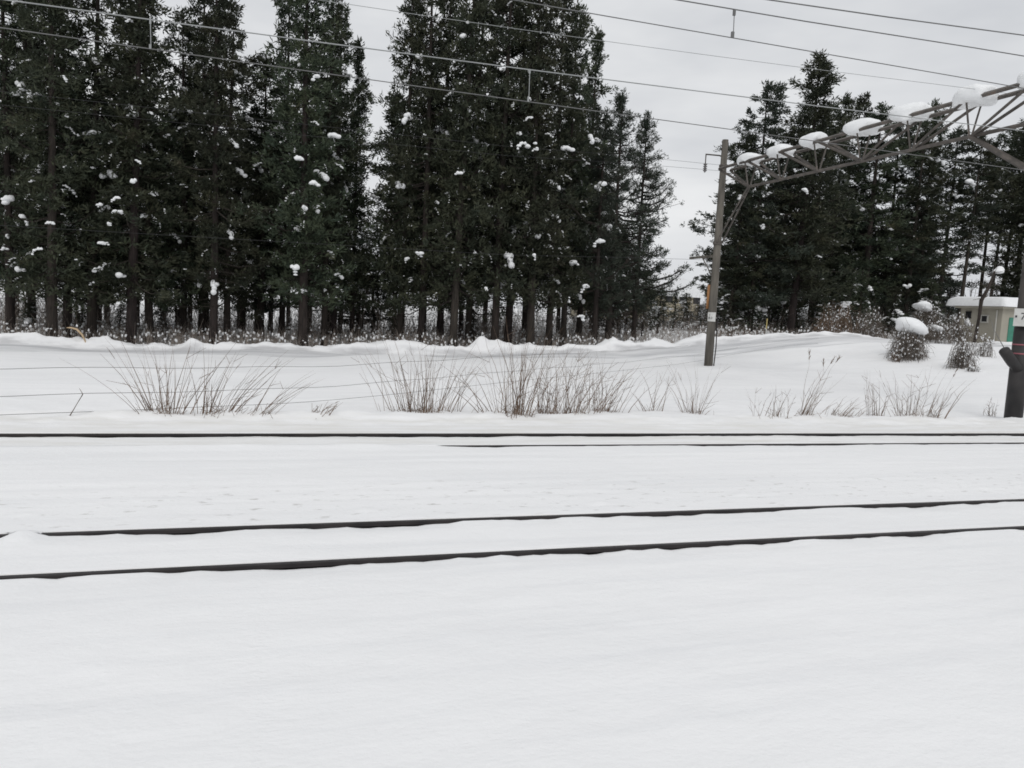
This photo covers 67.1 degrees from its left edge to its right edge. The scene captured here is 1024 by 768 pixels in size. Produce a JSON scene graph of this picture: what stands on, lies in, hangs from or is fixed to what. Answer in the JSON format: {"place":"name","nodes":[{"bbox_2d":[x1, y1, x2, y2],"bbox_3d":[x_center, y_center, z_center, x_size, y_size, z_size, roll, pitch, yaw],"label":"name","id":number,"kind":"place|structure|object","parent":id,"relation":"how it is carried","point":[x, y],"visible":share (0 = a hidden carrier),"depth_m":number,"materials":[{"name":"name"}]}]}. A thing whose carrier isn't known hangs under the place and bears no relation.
{"place":"outdoors","nodes":[
{"label":"outdoors","id":0,"kind":"place"},
{"bbox_2d":[0,287,1023,767],"bbox_3d":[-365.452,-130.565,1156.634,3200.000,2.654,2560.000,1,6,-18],"label":"snow ground","id":1,"kind":"structure","parent":0,"point":[864,653],"depth_m":6.82,"materials":[{"name":"snow"}]},
{"bbox_2d":[0,300,45,332],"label":"evergreen bush","id":2,"kind":"object","parent":1,"relation":"on","point":[30,320],"visible":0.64,"depth_m":38.30,"materials":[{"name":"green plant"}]},
{"bbox_2d":[0,0,71,330],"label":"cedar tree","id":3,"kind":"object","parent":1,"relation":"on","point":[37,44],"visible":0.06,"depth_m":37.88,"materials":[{"name":"green plant"}]},
{"bbox_2d":[0,0,78,332],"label":"cedar tree","id":4,"kind":"object","parent":1,"relation":"on","point":[8,44],"visible":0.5,"depth_m":35.47,"materials":[{"name":"green plant"}]},
{"bbox_2d":[0,0,129,336],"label":"cedar tree","id":5,"kind":"object","parent":1,"relation":"on","point":[51,160],"visible":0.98,"depth_m":33.69,"materials":[{"name":"green plant"}]},
{"bbox_2d":[0,0,147,337],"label":"cedar tree","id":6,"kind":"object","parent":1,"relation":"on","point":[67,314],"visible":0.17,"depth_m":35.99,"materials":[{"name":"green plant"}]},
{"bbox_2d":[11,0,162,337],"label":"cedar tree","id":7,"kind":"object","parent":1,"relation":"on","point":[93,176],"visible":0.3,"depth_m":35.23,"materials":[{"name":"green plant"}]},
{"bbox_2d":[59,0,206,343],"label":"cedar tree","id":8,"kind":"object","parent":1,"relation":"on","point":[130,271],"visible":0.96,"depth_m":34.96,"materials":[{"name":"green plant"}]},
{"bbox_2d":[85,0,210,342],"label":"cedar tree","id":9,"kind":"object","parent":1,"relation":"on","point":[148,309],"visible":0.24,"depth_m":37.39,"materials":[{"name":"green plant"}]},
{"bbox_2d":[65,336,235,414],"bbox_3d":[-6.361,-0.145,13.639,2.842,1.427,0.605,1,6,-18],"label":"dry grass clump","id":10,"kind":"object","parent":1,"relation":"on","point":[166,401],"visible":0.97,"depth_m":13.67,"materials":[{"name":"plant"}]},
{"bbox_2d":[128,104,199,334],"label":"cedar tree","id":11,"kind":"object","parent":1,"relation":"on","point":[165,149],"visible":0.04,"depth_m":44.33,"materials":[{"name":"green plant"}]},
{"bbox_2d":[125,6,238,336],"bbox_3d":[-17.290,-10.798,40.750,5.727,17.507,5.328,5,6,24],"label":"cedar tree","id":12,"kind":"object","parent":1,"relation":"on","point":[186,154],"visible":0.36,"depth_m":40.04,"materials":[{"name":"green plant"}]},
{"bbox_2d":[138,75,270,333],"bbox_3d":[-18.029,-10.254,45.482,7.322,15.585,7.584,7,7,36],"label":"cedar tree","id":13,"kind":"object","parent":1,"relation":"on","point":[223,252],"visible":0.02,"depth_m":44.66,"materials":[{"name":"green plant"}]},
{"bbox_2d":[160,0,251,335],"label":"cedar tree","id":14,"kind":"object","parent":1,"relation":"on","point":[195,10],"visible":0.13,"depth_m":41.15,"materials":[{"name":"green plant"}]},
{"bbox_2d":[160,0,297,343],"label":"cedar tree","id":15,"kind":"object","parent":1,"relation":"on","point":[220,89],"visible":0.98,"depth_m":35.87,"materials":[{"name":"green plant"}]},
{"bbox_2d":[172,0,285,340],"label":"cedar tree","id":16,"kind":"object","parent":1,"relation":"on","point":[228,308],"visible":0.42,"depth_m":40.46,"materials":[{"name":"green plant"}]},
{"bbox_2d":[188,343,291,417],"bbox_3d":[-4.877,-0.067,13.934,1.882,1.388,0.728,1,6,-18],"label":"dry grass clump","id":17,"kind":"object","parent":1,"relation":"on","point":[211,407],"visible":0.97,"depth_m":14.00,"materials":[{"name":"plant"}]},
{"bbox_2d":[187,52,299,341],"bbox_3d":[-14.793,-10.408,43.508,6.975,16.758,6.029,5,6,19],"label":"cedar tree","id":18,"kind":"object","parent":1,"relation":"on","point":[265,116],"visible":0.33,"depth_m":43.35,"materials":[{"name":"green plant"}]},
{"bbox_2d":[190,123,298,335],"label":"cedar tree","id":19,"kind":"object","parent":1,"relation":"on","point":[254,301],"visible":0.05,"depth_m":45.96,"materials":[{"name":"green plant"}]},
{"bbox_2d":[248,0,323,338],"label":"cedar tree","id":20,"kind":"object","parent":1,"relation":"on","point":[283,25],"visible":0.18,"depth_m":44.36,"materials":[{"name":"green plant"}]},
{"bbox_2d":[230,0,374,345],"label":"cedar tree","id":21,"kind":"object","parent":1,"relation":"on","point":[308,172],"visible":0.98,"depth_m":36.79,"materials":[{"name":"green plant"}]},
{"bbox_2d":[276,0,388,345],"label":"cedar tree","id":22,"kind":"object","parent":1,"relation":"on","point":[332,190],"visible":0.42,"depth_m":40.72,"materials":[{"name":"green plant"}]},
{"bbox_2d":[293,1,378,342],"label":"cedar tree","id":23,"kind":"object","parent":1,"relation":"on","point":[359,88],"visible":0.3,"depth_m":42.74,"materials":[{"name":"green plant"}]},
{"bbox_2d":[329,35,389,341],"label":"cedar tree","id":24,"kind":"object","parent":1,"relation":"on","point":[359,57],"visible":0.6,"depth_m":44.17,"materials":[{"name":"green plant"}]},
{"bbox_2d":[329,263,414,336],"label":"cedar tree","id":25,"kind":"object","parent":1,"relation":"on","point":[371,291],"visible":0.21,"depth_m":49.58,"materials":[{"name":"green plant"}]},
{"bbox_2d":[363,89,418,337],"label":"cedar tree","id":26,"kind":"object","parent":1,"relation":"on","point":[394,125],"visible":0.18,"depth_m":48.60,"materials":[{"name":"green plant"}]},
{"bbox_2d":[347,0,444,339],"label":"cedar tree","id":27,"kind":"object","parent":1,"relation":"on","point":[408,103],"visible":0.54,"depth_m":40.89,"materials":[{"name":"green plant"}]},
{"bbox_2d":[0,338,817,414],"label":"wire fence","id":28,"kind":"object","parent":1,"relation":"on","point":[316,387],"visible":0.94,"depth_m":16.28,"materials":[{"name":"metal"}]},
{"bbox_2d":[352,336,490,412],"bbox_3d":[-1.869,-0.231,16.604,3.190,1.771,0.827,1,6,-18],"label":"dry grass clump","id":29,"kind":"object","parent":1,"relation":"on","point":[430,406],"visible":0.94,"depth_m":16.58,"materials":[{"name":"plant"}]},
{"bbox_2d":[368,0,485,343],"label":"cedar tree","id":30,"kind":"object","parent":1,"relation":"on","point":[432,71],"visible":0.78,"depth_m":39.79,"materials":[{"name":"green plant"}]},
{"bbox_2d":[391,0,512,342],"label":"cedar tree","id":31,"kind":"object","parent":1,"relation":"on","point":[440,320],"visible":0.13,"depth_m":43.11,"materials":[{"name":"green plant"}]},
{"bbox_2d":[387,0,533,346],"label":"cedar tree","id":32,"kind":"object","parent":1,"relation":"on","point":[467,34],"visible":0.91,"depth_m":39.17,"materials":[{"name":"green plant"}]},
{"bbox_2d":[426,0,519,345],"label":"cedar tree","id":33,"kind":"object","parent":1,"relation":"on","point":[469,317],"visible":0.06,"depth_m":43.32,"materials":[{"name":"green plant"}]},
{"bbox_2d":[0,294,956,345],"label":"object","id":34,"kind":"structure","parent":1,"relation":"on","point":[238,331],"depth_m":42.92,"materials":[{"name":"plant"}]},
{"bbox_2d":[0,280,967,346],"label":"undergrowth","id":35,"kind":"object","parent":1,"relation":"on","point":[481,326],"visible":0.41,"depth_m":46.60,"materials":[{"name":"plant"}]},
{"bbox_2d":[433,0,553,339],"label":"cedar tree","id":36,"kind":"object","parent":1,"relation":"on","point":[495,52],"visible":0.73,"depth_m":39.72,"materials":[{"name":"green plant"}]},
{"bbox_2d":[0,499,1023,579],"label":"railway track","id":37,"kind":"structure","parent":1,"relation":"on","point":[352,561],"depth_m":7.55,"materials":[{"name":"metal"}]},
{"bbox_2d":[0,433,1023,446],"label":"railway track","id":38,"kind":"structure","parent":1,"relation":"on","point":[104,435],"depth_m":13.66,"materials":[{"name":"metal"}]},
{"bbox_2d":[468,315,575,417],"bbox_3d":[0.203,-0.352,15.547,2.245,2.111,0.705,1,6,-18],"label":"dry grass clump","id":39,"kind":"object","parent":1,"relation":"on","point":[516,411],"visible":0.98,"depth_m":15.53,"materials":[{"name":"plant"}]},
{"bbox_2d":[472,0,574,342],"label":"cedar tree","id":40,"kind":"object","parent":1,"relation":"on","point":[509,311],"visible":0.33,"depth_m":41.54,"materials":[{"name":"green plant"}]},
{"bbox_2d":[482,0,590,344],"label":"cedar tree","id":41,"kind":"object","parent":1,"relation":"on","point":[533,227],"visible":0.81,"depth_m":40.22,"materials":[{"name":"green plant"}]},
{"bbox_2d":[506,347,593,413],"bbox_3d":[0.856,-0.145,17.218,2.268,1.735,0.726,1,6,-18],"label":"dry grass clump","id":42,"kind":"object","parent":1,"relation":"on","point":[538,409],"visible":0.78,"depth_m":17.31,"materials":[{"name":"plant"}]},
{"bbox_2d":[505,0,614,345],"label":"cedar tree","id":43,"kind":"object","parent":1,"relation":"on","point":[567,47],"visible":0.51,"depth_m":42.16,"materials":[{"name":"green plant"}]},
{"bbox_2d":[536,0,610,345],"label":"cedar tree","id":44,"kind":"object","parent":1,"relation":"on","point":[584,65],"visible":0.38,"depth_m":43.42,"materials":[{"name":"green plant"}]},
{"bbox_2d":[554,25,624,342],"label":"cedar tree","id":45,"kind":"object","parent":1,"relation":"on","point":[597,59],"visible":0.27,"depth_m":47.15,"materials":[{"name":"green plant"}]},
{"bbox_2d":[538,349,640,413],"bbox_3d":[1.652,-0.028,16.237,2.420,1.505,0.696,1,6,-18],"label":"dry grass clump","id":46,"kind":"object","parent":1,"relation":"on","point":[568,409],"visible":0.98,"depth_m":16.19,"materials":[{"name":"plant"}]},
{"bbox_2d":[557,106,649,344],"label":"cedar tree","id":47,"kind":"object","parent":1,"relation":"on","point":[602,301],"visible":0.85,"depth_m":43.38,"materials":[{"name":"green plant"}]},
{"bbox_2d":[573,356,655,412],"bbox_3d":[2.475,-0.010,18.092,2.117,1.468,0.760,1,6,-18],"label":"dry grass clump","id":48,"kind":"object","parent":1,"relation":"on","point":[605,409],"visible":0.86,"depth_m":18.14,"materials":[{"name":"plant"}]},
{"bbox_2d":[575,87,659,338],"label":"cedar tree","id":49,"kind":"object","parent":1,"relation":"on","point":[619,100],"visible":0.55,"depth_m":45.88,"materials":[{"name":"green plant"}]},
{"bbox_2d":[571,273,706,320],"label":"distant building","id":50,"kind":"structure","parent":1,"relation":"on","point":[693,290],"depth_m":109.29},
{"bbox_2d":[624,276,663,335],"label":"young conifer","id":51,"kind":"object","parent":1,"relation":"on","point":[646,318],"visible":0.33,"depth_m":57.42,"materials":[{"name":"plant"}]},
{"bbox_2d":[596,109,697,340],"bbox_3d":[8.530,-9.720,49.033,6.715,15.026,6.408,-1,7,-38],"label":"cedar tree","id":52,"kind":"object","parent":1,"relation":"on","point":[644,274],"visible":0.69,"depth_m":48.74,"materials":[{"name":"green plant"}]},
{"bbox_2d":[644,285,676,333],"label":"young conifer","id":53,"kind":"object","parent":1,"relation":"on","point":[662,297],"visible":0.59,"depth_m":59.63,"materials":[{"name":"plant"}]},
{"bbox_2d":[662,290,688,330],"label":"young conifer","id":54,"kind":"object","parent":1,"relation":"on","point":[675,302],"visible":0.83,"depth_m":64.63,"materials":[{"name":"plant"}]},
{"bbox_2d":[667,360,724,414],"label":"dry grass clump","id":55,"kind":"object","parent":1,"relation":"on","point":[693,396],"visible":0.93,"depth_m":18.65,"materials":[{"name":"plant"}]},
{"bbox_2d":[696,257,750,335],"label":"evergreen bush","id":56,"kind":"object","parent":1,"relation":"on","point":[730,310],"visible":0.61,"depth_m":52.29,"materials":[{"name":"plant"}]},
{"bbox_2d":[681,133,781,321],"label":"cedar tree","id":57,"kind":"object","parent":1,"relation":"on","point":[746,144],"visible":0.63,"depth_m":51.61,"materials":[{"name":"green plant"}]},
{"bbox_2d":[690,181,774,323],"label":"cedar tree","id":58,"kind":"object","parent":1,"relation":"on","point":[726,243],"visible":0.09,"depth_m":64.38,"materials":[{"name":"green plant"}]},
{"bbox_2d":[687,79,814,334],"bbox_3d":[16.134,-11.502,52.345,8.204,17.719,7.325,4,6,12],"label":"cedar tree","id":59,"kind":"object","parent":1,"relation":"on","point":[754,248],"visible":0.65,"depth_m":51.27,"materials":[{"name":"green plant"}]},
{"bbox_2d":[724,260,784,333],"bbox_3d":[16.610,-5.586,52.917,4.801,6.133,4.971,3,6,2],"label":"evergreen bush","id":60,"kind":"object","parent":1,"relation":"on","point":[748,317],"visible":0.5,"depth_m":52.62,"materials":[{"name":"plant"}]},
{"bbox_2d":[763,284,808,332],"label":"evergreen bush","id":61,"kind":"object","parent":1,"relation":"on","point":[783,305],"visible":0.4,"depth_m":54.72,"materials":[{"name":"green plant"}]},
{"bbox_2d":[746,124,832,321],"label":"cedar tree","id":62,"kind":"object","parent":1,"relation":"on","point":[789,134],"visible":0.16,"depth_m":54.86,"materials":[{"name":"green plant"}]},
{"bbox_2d":[785,299,812,333],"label":"evergreen bush","id":63,"kind":"object","parent":1,"relation":"on","point":[798,323],"visible":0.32,"depth_m":54.33,"materials":[{"name":"green plant"}]},
{"bbox_2d":[736,49,864,332],"bbox_3d":[19.419,-12.397,52.333,8.937,19.966,9.029,4,6,6],"label":"cedar tree","id":64,"kind":"object","parent":1,"relation":"on","point":[811,215],"visible":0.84,"depth_m":51.23,"materials":[{"name":"green plant"}]},
{"bbox_2d":[795,351,840,415],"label":"dry grass clump","id":65,"kind":"object","parent":1,"relation":"on","point":[803,412],"visible":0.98,"depth_m":17.94,"materials":[{"name":"plant"}]},
{"bbox_2d":[785,112,872,324],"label":"cedar tree","id":66,"kind":"object","parent":1,"relation":"on","point":[832,259],"visible":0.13,"depth_m":58.07,"materials":[{"name":"green plant"}]},
{"bbox_2d":[799,92,875,308],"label":"cedar tree","id":67,"kind":"object","parent":1,"relation":"on","point":[848,100],"visible":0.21,"depth_m":60.39,"materials":[{"name":"green plant"}]},
{"bbox_2d":[811,300,868,334],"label":"snowy shrub","id":68,"kind":"object","parent":1,"relation":"on","point":[832,325],"visible":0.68,"depth_m":46.73,"materials":[{"name":"plant"}]},
{"bbox_2d":[820,273,870,332],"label":"evergreen bush","id":69,"kind":"object","parent":1,"relation":"on","point":[852,290],"visible":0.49,"depth_m":53.96,"materials":[{"name":"green plant"}]},
{"bbox_2d":[689,83,1023,417],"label":"railway gantry","id":70,"kind":"object","parent":1,"relation":"on","point":[1013,358],"visible":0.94,"depth_m":24.34,"materials":[{"name":"metal"}]},
{"bbox_2d":[0,0,1023,169],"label":"overhead catenary","id":71,"kind":"object","parent":70,"relation":"hanging from","point":[478,63],"visible":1,"depth_m":12.35,"materials":[{"name":"metal"}]},
{"bbox_2d":[321,0,1021,95],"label":"overhead wire","id":72,"kind":"object","parent":70,"relation":"attached to","point":[635,45],"visible":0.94,"depth_m":17.84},
{"bbox_2d":[766,144,795,157],"bbox_3d":[10.345,-8.935,29.573,0.909,0.533,1.090,1,6,-18],"label":"snow lump","id":73,"kind":"object","parent":70,"relation":"on","point":[772,152],"visible":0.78,"depth_m":29.33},
{"bbox_2d":[799,132,828,149],"bbox_3d":[10.841,-8.717,27.743,0.886,0.520,1.072,1,6,-18],"label":"snow lump","id":74,"kind":"object","parent":70,"relation":"on","point":[814,136],"visible":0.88,"depth_m":27.42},
{"bbox_2d":[843,118,882,136],"bbox_3d":[11.590,-8.492,25.522,0.914,0.540,1.148,1,6,-18],"label":"snow lump","id":75,"kind":"object","parent":70,"relation":"on","point":[851,128],"visible":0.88,"depth_m":25.30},
{"bbox_2d":[889,102,933,124],"bbox_3d":[12.175,-8.262,23.619,0.946,0.598,1.116,1,6,-18],"label":"snow lump","id":76,"kind":"object","parent":70,"relation":"on","point":[906,109],"visible":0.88,"depth_m":23.30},
{"bbox_2d":[952,83,998,109],"bbox_3d":[12.840,-7.992,21.466,0.906,0.614,1.221,1,6,-18],"label":"snow lump","id":77,"kind":"object","parent":70,"relation":"on","point":[972,97],"visible":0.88,"depth_m":21.13,"materials":[{"name":"snow"}]},
{"bbox_2d":[826,91,886,323],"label":"cedar tree","id":78,"kind":"object","parent":1,"relation":"on","point":[862,100],"visible":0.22,"depth_m":62.06,"materials":[{"name":"green plant"}]},
{"bbox_2d":[833,269,881,331],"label":"evergreen bush","id":79,"kind":"object","parent":1,"relation":"on","point":[864,281],"visible":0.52,"depth_m":55.24,"materials":[{"name":"green plant"}]},
{"bbox_2d":[848,299,891,338],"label":"snowy shrub","id":80,"kind":"object","parent":1,"relation":"on","point":[870,323],"visible":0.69,"depth_m":46.95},
{"bbox_2d":[817,101,931,332],"bbox_3d":[27.007,-12.100,57.796,8.764,17.729,8.178,4,6,11],"label":"cedar tree","id":81,"kind":"object","parent":1,"relation":"on","point":[867,263],"visible":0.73,"depth_m":57.18,"materials":[{"name":"green plant"}]},
{"bbox_2d":[869,286,904,334],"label":"evergreen bush","id":82,"kind":"object","parent":1,"relation":"on","point":[898,312],"visible":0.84,"depth_m":55.20,"materials":[{"name":"green plant"}]},
{"bbox_2d":[838,121,944,332],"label":"cedar tree","id":83,"kind":"object","parent":1,"relation":"on","point":[899,129],"visible":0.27,"depth_m":59.68,"materials":[{"name":"green plant"}]},
{"bbox_2d":[875,370,934,416],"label":"dry grass clump","id":84,"kind":"object","parent":1,"relation":"on","point":[902,411],"visible":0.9,"depth_m":18.93,"materials":[{"name":"plant"}]},
{"bbox_2d":[880,317,933,362],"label":"snowy shrub","id":85,"kind":"object","parent":1,"relation":"on","point":[906,328],"visible":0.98,"depth_m":35.50,"materials":[{"name":"plant"}]},
{"bbox_2d":[848,123,972,338],"bbox_3d":[30.080,-11.474,59.726,9.106,16.673,9.164,0,7,-26],"label":"cedar tree","id":86,"kind":"object","parent":1,"relation":"on","point":[934,191],"visible":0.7,"depth_m":57.99,"materials":[{"name":"green plant"}]},
{"bbox_2d":[896,292,948,339],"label":"snowy shrub","id":87,"kind":"object","parent":1,"relation":"on","point":[923,307],"visible":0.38,"depth_m":48.12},
{"bbox_2d":[889,97,970,316],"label":"cedar tree","id":88,"kind":"object","parent":1,"relation":"on","point":[940,137],"visible":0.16,"depth_m":60.83,"materials":[{"name":"green plant"}]},
{"bbox_2d":[916,279,955,337],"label":"evergreen bush","id":89,"kind":"object","parent":1,"relation":"on","point":[931,292],"visible":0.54,"depth_m":56.98,"materials":[{"name":"green plant"}]},
{"bbox_2d":[917,319,954,343],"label":"snowy shrub","id":90,"kind":"object","parent":1,"relation":"on","point":[936,328],"visible":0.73,"depth_m":46.11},
{"bbox_2d":[914,125,1002,338],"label":"cedar tree","id":91,"kind":"object","parent":1,"relation":"on","point":[958,150],"visible":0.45,"depth_m":61.21,"materials":[{"name":"green plant"}]},
{"bbox_2d":[943,337,979,369],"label":"snowy shrub","id":92,"kind":"object","parent":1,"relation":"on","point":[960,355],"visible":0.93,"depth_m":33.44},
{"bbox_2d":[942,312,981,343],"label":"snowy shrub","id":93,"kind":"object","parent":1,"relation":"on","point":[960,327],"visible":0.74,"depth_m":47.11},
{"bbox_2d":[933,135,1018,335],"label":"cedar tree","id":94,"kind":"object","parent":1,"relation":"on","point":[990,196],"visible":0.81,"depth_m":59.68,"materials":[{"name":"green plant"}]},
{"bbox_2d":[952,137,1014,296],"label":"cedar tree","id":95,"kind":"object","parent":1,"relation":"on","point":[997,143],"visible":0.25,"depth_m":65.39,"materials":[{"name":"green plant"}]},
{"bbox_2d":[972,333,996,357],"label":"snowy shrub","id":96,"kind":"object","parent":1,"relation":"on","point":[990,352],"visible":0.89,"depth_m":37.96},
{"bbox_2d":[955,306,1015,342],"bbox_3d":[32.385,-3.655,51.668,3.500,2.940,3.650,1,6,-18],"label":"concrete hut","id":97,"kind":"object","parent":1,"relation":"on","point":[1001,317],"visible":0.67,"depth_m":50.30,"materials":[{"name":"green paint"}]},
{"bbox_2d":[944,297,1017,307],"bbox_3d":[32.372,-5.477,51.825,3.620,0.689,4.650,1,6,-18],"label":"snow blanket","id":98,"kind":"object","parent":97,"relation":"on","point":[989,301],"visible":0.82,"depth_m":50.51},
{"bbox_2d":[972,265,1005,342],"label":"broken tree","id":99,"kind":"object","parent":1,"relation":"on","point":[998,269],"visible":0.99,"depth_m":48.00,"materials":[{"name":"brown wood"}]},
{"bbox_2d":[964,128,1021,296],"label":"cedar tree","id":100,"kind":"object","parent":1,"relation":"on","point":[1002,136],"visible":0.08,"depth_m":68.60,"materials":[{"name":"green plant"}]},
{"bbox_2d":[965,117,1023,297],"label":"cedar tree","id":101,"kind":"object","parent":1,"relation":"on","point":[1018,231],"visible":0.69,"depth_m":61.81,"materials":[{"name":"green plant"}]},
{"bbox_2d":[967,152,1023,297],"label":"cedar tree","id":102,"kind":"object","parent":1,"relation":"on","point":[1019,249],"visible":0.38,"depth_m":61.61,"materials":[{"name":"green plant"}]},
{"bbox_2d":[981,128,1023,294],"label":"cedar tree","id":103,"kind":"object","parent":1,"relation":"on","point":[1013,144],"visible":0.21,"depth_m":63.74,"materials":[{"name":"green plant"}]},
{"bbox_2d":[0,0,1023,322],"label":"sky","id":104,"kind":"structure","parent":0,"point":[682,142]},
{"bbox_2d":[514,0,1023,88],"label":"overhead catenary","id":105,"kind":"object","parent":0,"point":[734,15],"visible":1,"depth_m":8.10,"materials":[{"name":"metal"}]},
{"bbox_2d":[768,0,1023,35],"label":"overhead wire","id":106,"kind":"object","parent":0,"point":[893,17],"visible":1,"depth_m":7.04,"materials":[{"name":"metal"}]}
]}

